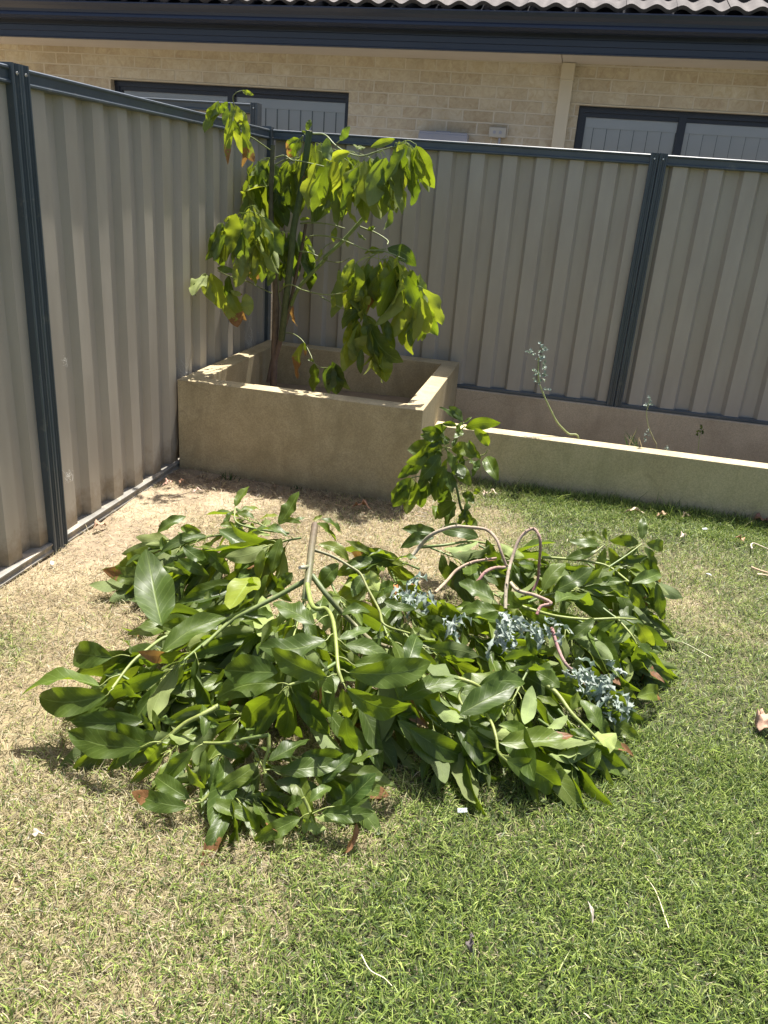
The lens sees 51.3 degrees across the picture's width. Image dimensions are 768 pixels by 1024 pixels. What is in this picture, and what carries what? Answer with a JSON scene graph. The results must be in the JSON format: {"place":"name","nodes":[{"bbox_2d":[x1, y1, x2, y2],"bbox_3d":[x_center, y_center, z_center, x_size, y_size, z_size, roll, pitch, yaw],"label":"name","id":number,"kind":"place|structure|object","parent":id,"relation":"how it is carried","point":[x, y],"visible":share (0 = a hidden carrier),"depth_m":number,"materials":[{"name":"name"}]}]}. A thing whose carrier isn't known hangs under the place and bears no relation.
{"place":"outdoors","nodes":[
{"label":"outdoors","id":0,"kind":"place"},
{"bbox_2d":[0,463,767,1023],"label":"ground","id":1,"kind":"structure","parent":0,"point":[114,544],"depth_m":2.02,"materials":[{"name":"green plant"}]},
{"bbox_2d":[27,828,44,839],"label":"dead leaf","id":2,"kind":"object","parent":1,"relation":"on","point":[36,832],"visible":1,"depth_m":1.89,"materials":[{"name":"white plant"}]},
{"bbox_2d":[93,520,106,528],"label":"dead leaf","id":3,"kind":"object","parent":1,"relation":"on","point":[96,522],"visible":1,"depth_m":3.55,"materials":[{"name":"beige plant"}]},
{"bbox_2d":[0,61,273,586],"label":"steel fence","id":4,"kind":"object","parent":1,"relation":"on","point":[116,208],"visible":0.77,"depth_m":3.45,"materials":[{"name":"metal"}]},
{"bbox_2d":[21,549,252,729],"bbox_3d":[-0.692,0.417,2.369,0.521,0.354,0.610,9,22,10],"label":"cut branch","id":5,"kind":"object","parent":1,"relation":"on","point":[127,682],"visible":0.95,"depth_m":2.29,"materials":[{"name":"green plant"}]},
{"bbox_2d":[59,703,219,791],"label":"cut branch","id":6,"kind":"object","parent":1,"relation":"on","point":[100,734],"visible":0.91,"depth_m":2.12,"materials":[{"name":"green plant"}]},
{"bbox_2d":[89,487,291,625],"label":"cut branch","id":7,"kind":"object","parent":1,"relation":"on","point":[198,573],"visible":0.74,"depth_m":3.00,"materials":[{"name":"green plant"}]},
{"bbox_2d":[132,750,289,865],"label":"cut branch","id":8,"kind":"object","parent":1,"relation":"on","point":[170,794],"visible":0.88,"depth_m":1.99,"materials":[{"name":"green plant"}]},
{"bbox_2d":[123,593,300,751],"bbox_3d":[-0.535,0.414,2.598,0.666,0.212,0.930,-1,22,-12],"label":"cut branch","id":9,"kind":"object","parent":1,"relation":"on","point":[213,678],"visible":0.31,"depth_m":2.43,"materials":[{"name":"green plant"}]},
{"bbox_2d":[4,469,438,718],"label":"dry clippings","id":10,"kind":"object","parent":1,"relation":"on","point":[275,485],"visible":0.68,"depth_m":4.04,"materials":[{"name":"brown plant"}]},
{"bbox_2d":[220,471,240,480],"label":"grass tuft","id":11,"kind":"object","parent":1,"relation":"on","point":[230,479],"visible":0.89,"depth_m":4.26,"materials":[{"name":"plant"}]},
{"bbox_2d":[163,704,308,825],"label":"cut branch","id":12,"kind":"object","parent":1,"relation":"on","point":[175,766],"visible":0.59,"depth_m":2.06,"materials":[{"name":"green plant"}]},
{"bbox_2d":[163,659,429,773],"bbox_3d":[-0.238,0.531,2.258,0.746,0.291,0.349,3,22,-4],"label":"cut branch","id":13,"kind":"object","parent":1,"relation":"on","point":[263,712],"visible":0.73,"depth_m":2.18,"materials":[{"name":"green plant"}]},
{"bbox_2d":[199,735,397,843],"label":"cut branch","id":14,"kind":"object","parent":1,"relation":"on","point":[338,772],"visible":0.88,"depth_m":2.05,"materials":[{"name":"green plant"}]},
{"bbox_2d":[254,773,376,853],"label":"cut branch","id":15,"kind":"object","parent":1,"relation":"on","point":[346,809],"visible":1,"depth_m":1.95,"materials":[{"name":"green plant"}]},
{"bbox_2d":[177,340,458,501],"bbox_3d":[-0.317,-0.579,4.795,1.316,0.554,1.348,9,22,10],"label":"square planter","id":16,"kind":"object","parent":1,"relation":"on","point":[239,416],"visible":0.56,"depth_m":4.21,"materials":[{"name":"concrete"}]},
{"bbox_2d":[277,382,411,402],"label":"planter soil","id":17,"kind":"structure","parent":16,"relation":"in","point":[358,394],"depth_m":5.23,"materials":[{"name":"brown soil"}]},
{"bbox_2d":[189,90,444,393],"bbox_3d":[-0.269,-1.333,4.407,1.382,1.666,1.063,9,22,10],"label":"avocado tree","id":18,"kind":"object","parent":17,"relation":"on","point":[322,180],"visible":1,"depth_m":4.18,"materials":[{"name":"green plant"}]},
{"bbox_2d":[183,492,458,741],"bbox_3d":[-0.291,0.336,2.501,0.674,0.464,1.151,-7,25,-26],"label":"cut branch","id":19,"kind":"object","parent":1,"relation":"on","point":[308,652],"visible":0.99,"depth_m":2.36,"materials":[{"name":"green plant"}]},
{"bbox_2d":[352,499,371,509],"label":"dead leaf","id":20,"kind":"object","parent":1,"relation":"on","point":[363,502],"visible":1,"depth_m":3.99,"materials":[{"name":"brown plant"}]},
{"bbox_2d":[361,954,391,985],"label":"twig","id":21,"kind":"object","parent":1,"relation":"on","point":[372,971],"visible":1,"depth_m":1.63,"materials":[{"name":"white wood"}]},
{"bbox_2d":[0,0,767,339],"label":"brick house","id":22,"kind":"structure","parent":1,"relation":"on","point":[666,76],"depth_m":5.93,"materials":[{"name":"brick"}]},
{"bbox_2d":[104,77,356,163],"bbox_3d":[-1.299,-2.965,6.708,2.174,1.101,0.123,9,22,10],"label":"window","id":23,"kind":"structure","parent":22,"relation":"in","point":[319,101],"depth_m":6.51,"materials":[{"name":"grey glass"}]},
{"bbox_2d":[571,103,767,160],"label":"window","id":24,"kind":"structure","parent":22,"relation":"in","point":[753,127],"depth_m":5.95,"materials":[{"name":"grey glass"}]},
{"bbox_2d":[391,406,499,543],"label":"cut branch","id":25,"kind":"object","parent":1,"relation":"on","point":[408,494],"visible":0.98,"depth_m":3.27,"materials":[{"name":"green plant"}]},
{"bbox_2d":[458,808,466,812],"bbox_3d":[0.205,0.778,2.085,0.024,0.010,0.012,4,22,-2],"label":"plastic scrap","id":26,"kind":"object","parent":1,"relation":"on","point":[462,810],"visible":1,"depth_m":2.08,"materials":[{"name":"white plastic"}]},
{"bbox_2d":[338,557,588,737],"bbox_3d":[0.294,0.391,2.755,0.813,0.255,1.088,-7,25,-27],"label":"cut branch","id":27,"kind":"object","parent":1,"relation":"on","point":[428,629],"visible":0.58,"depth_m":2.68,"materials":[{"name":"green plant"}]},
{"bbox_2d":[389,523,507,619],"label":"pulled weed","id":28,"kind":"object","parent":27,"relation":"on","point":[407,597],"visible":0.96,"depth_m":2.71,"materials":[{"name":"blue plant"}]},
{"bbox_2d":[434,557,505,642],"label":"pulled weed","id":29,"kind":"object","parent":27,"relation":"on","point":[450,626],"visible":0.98,"depth_m":2.70,"materials":[{"name":"beige plant"}]},
{"bbox_2d":[344,670,595,815],"bbox_3d":[0.212,0.602,2.240,0.786,0.237,0.399,9,22,10],"label":"cut branch","id":30,"kind":"object","parent":1,"relation":"on","point":[463,756],"visible":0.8,"depth_m":2.19,"materials":[{"name":"green plant"}]},
{"bbox_2d":[465,933,474,952],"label":"dead leaf","id":31,"kind":"object","parent":1,"relation":"on","point":[469,943],"visible":1,"depth_m":1.70,"materials":[{"name":"grey plant"}]},
{"bbox_2d":[337,523,622,613],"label":"cut branch","id":32,"kind":"object","parent":1,"relation":"on","point":[523,571],"visible":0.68,"depth_m":3.03,"materials":[{"name":"green plant"}]},
{"bbox_2d":[461,669,660,813],"bbox_3d":[0.511,0.578,2.362,0.671,0.234,0.596,9,22,10],"label":"cut branch","id":33,"kind":"object","parent":1,"relation":"on","point":[587,749],"visible":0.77,"depth_m":2.28,"materials":[{"name":"green plant"}]},
{"bbox_2d":[459,563,678,702],"bbox_3d":[0.662,0.405,2.733,0.727,0.298,0.618,-12,27,-35],"label":"cut branch","id":34,"kind":"object","parent":1,"relation":"on","point":[630,643],"visible":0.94,"depth_m":2.67,"materials":[{"name":"green plant"}]},
{"bbox_2d":[485,526,541,659],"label":"pulled weed","id":35,"kind":"object","parent":34,"relation":"on","point":[502,627],"visible":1,"depth_m":2.46,"materials":[{"name":"blue plant"}]},
{"bbox_2d":[509,582,636,723],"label":"pulled weed","id":36,"kind":"object","parent":1,"relation":"on","point":[601,682],"visible":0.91,"depth_m":2.46,"materials":[{"name":"blue plant"}]},
{"bbox_2d":[588,902,593,923],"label":"dead leaf","id":37,"kind":"object","parent":1,"relation":"on","point":[591,909],"visible":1,"depth_m":1.79,"materials":[{"name":"white plant"}]},
{"bbox_2d":[435,421,767,525],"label":"planter wall","id":38,"kind":"structure","parent":1,"relation":"on","point":[722,485],"depth_m":4.31,"materials":[{"name":"concrete"}]},
{"bbox_2d":[453,387,767,462],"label":"retaining wall","id":39,"kind":"structure","parent":1,"relation":"on","point":[737,440],"depth_m":5.08,"materials":[{"name":"concrete"}]},
{"bbox_2d":[272,129,767,424],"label":"steel fence","id":40,"kind":"object","parent":39,"relation":"on","point":[624,279],"visible":0.81,"depth_m":4.88,"materials":[{"name":"metal"}]},
{"bbox_2d":[542,519,682,641],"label":"cut branch","id":41,"kind":"object","parent":1,"relation":"on","point":[638,576],"visible":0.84,"depth_m":3.03,"materials":[{"name":"green plant"}]},
{"bbox_2d":[624,507,644,513],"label":"dead leaf","id":42,"kind":"object","parent":1,"relation":"on","point":[634,508],"visible":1,"depth_m":4.18,"materials":[{"name":"beige plant"}]},
{"bbox_2d":[645,876,668,927],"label":"twig","id":43,"kind":"object","parent":1,"relation":"on","point":[660,903],"visible":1,"depth_m":1.85,"materials":[{"name":"beige wood"}]},
{"bbox_2d":[751,566,767,572],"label":"twig","id":44,"kind":"object","parent":1,"relation":"on","point":[754,568],"visible":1,"depth_m":3.64,"materials":[{"name":"beige wood"}]},
{"bbox_2d":[753,513,767,520],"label":"dead leaf","id":45,"kind":"object","parent":1,"relation":"on","point":[757,516],"visible":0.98,"depth_m":4.19,"materials":[{"name":"brown plant"}]},
{"bbox_2d":[754,708,767,731],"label":"dead leaf","id":46,"kind":"object","parent":1,"relation":"on","point":[761,721],"visible":1,"depth_m":2.51,"materials":[{"name":"beige plant"}]},
{"bbox_2d":[497,428,722,457],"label":"garden soil","id":47,"kind":"structure","parent":0,"point":[567,437],"depth_m":5.17,"materials":[{"name":"brown soil"}]},
{"bbox_2d":[525,342,578,438],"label":"weed plant","id":48,"kind":"object","parent":47,"relation":"on","point":[549,388],"visible":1,"depth_m":4.34,"materials":[{"name":"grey plant"}]},
{"bbox_2d":[625,429,641,446],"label":"grass tuft","id":49,"kind":"object","parent":47,"relation":"on","point":[633,442],"visible":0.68,"depth_m":4.45,"materials":[{"name":"green plant"}]},
{"bbox_2d":[643,396,656,448],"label":"weed plant","id":50,"kind":"object","parent":47,"relation":"on","point":[647,404],"visible":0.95,"depth_m":4.37,"materials":[{"name":"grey plant"}]},
{"bbox_2d":[696,425,703,453],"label":"weed plant","id":51,"kind":"object","parent":47,"relation":"on","point":[699,431],"visible":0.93,"depth_m":4.64,"materials":[{"name":"green plant"}]},
{"label":"path","id":52,"kind":"structure","parent":0,"visible":0},
{"bbox_2d":[141,97,261,126],"bbox_3d":[-2.211,-1.877,5.646,2.789,1.950,0.083,9,22,10],"label":"steel fence","id":53,"kind":"object","parent":52,"relation":"on","point":[252,111],"visible":0.04,"depth_m":5.08,"materials":[{"name":"grey metal"}]}
]}

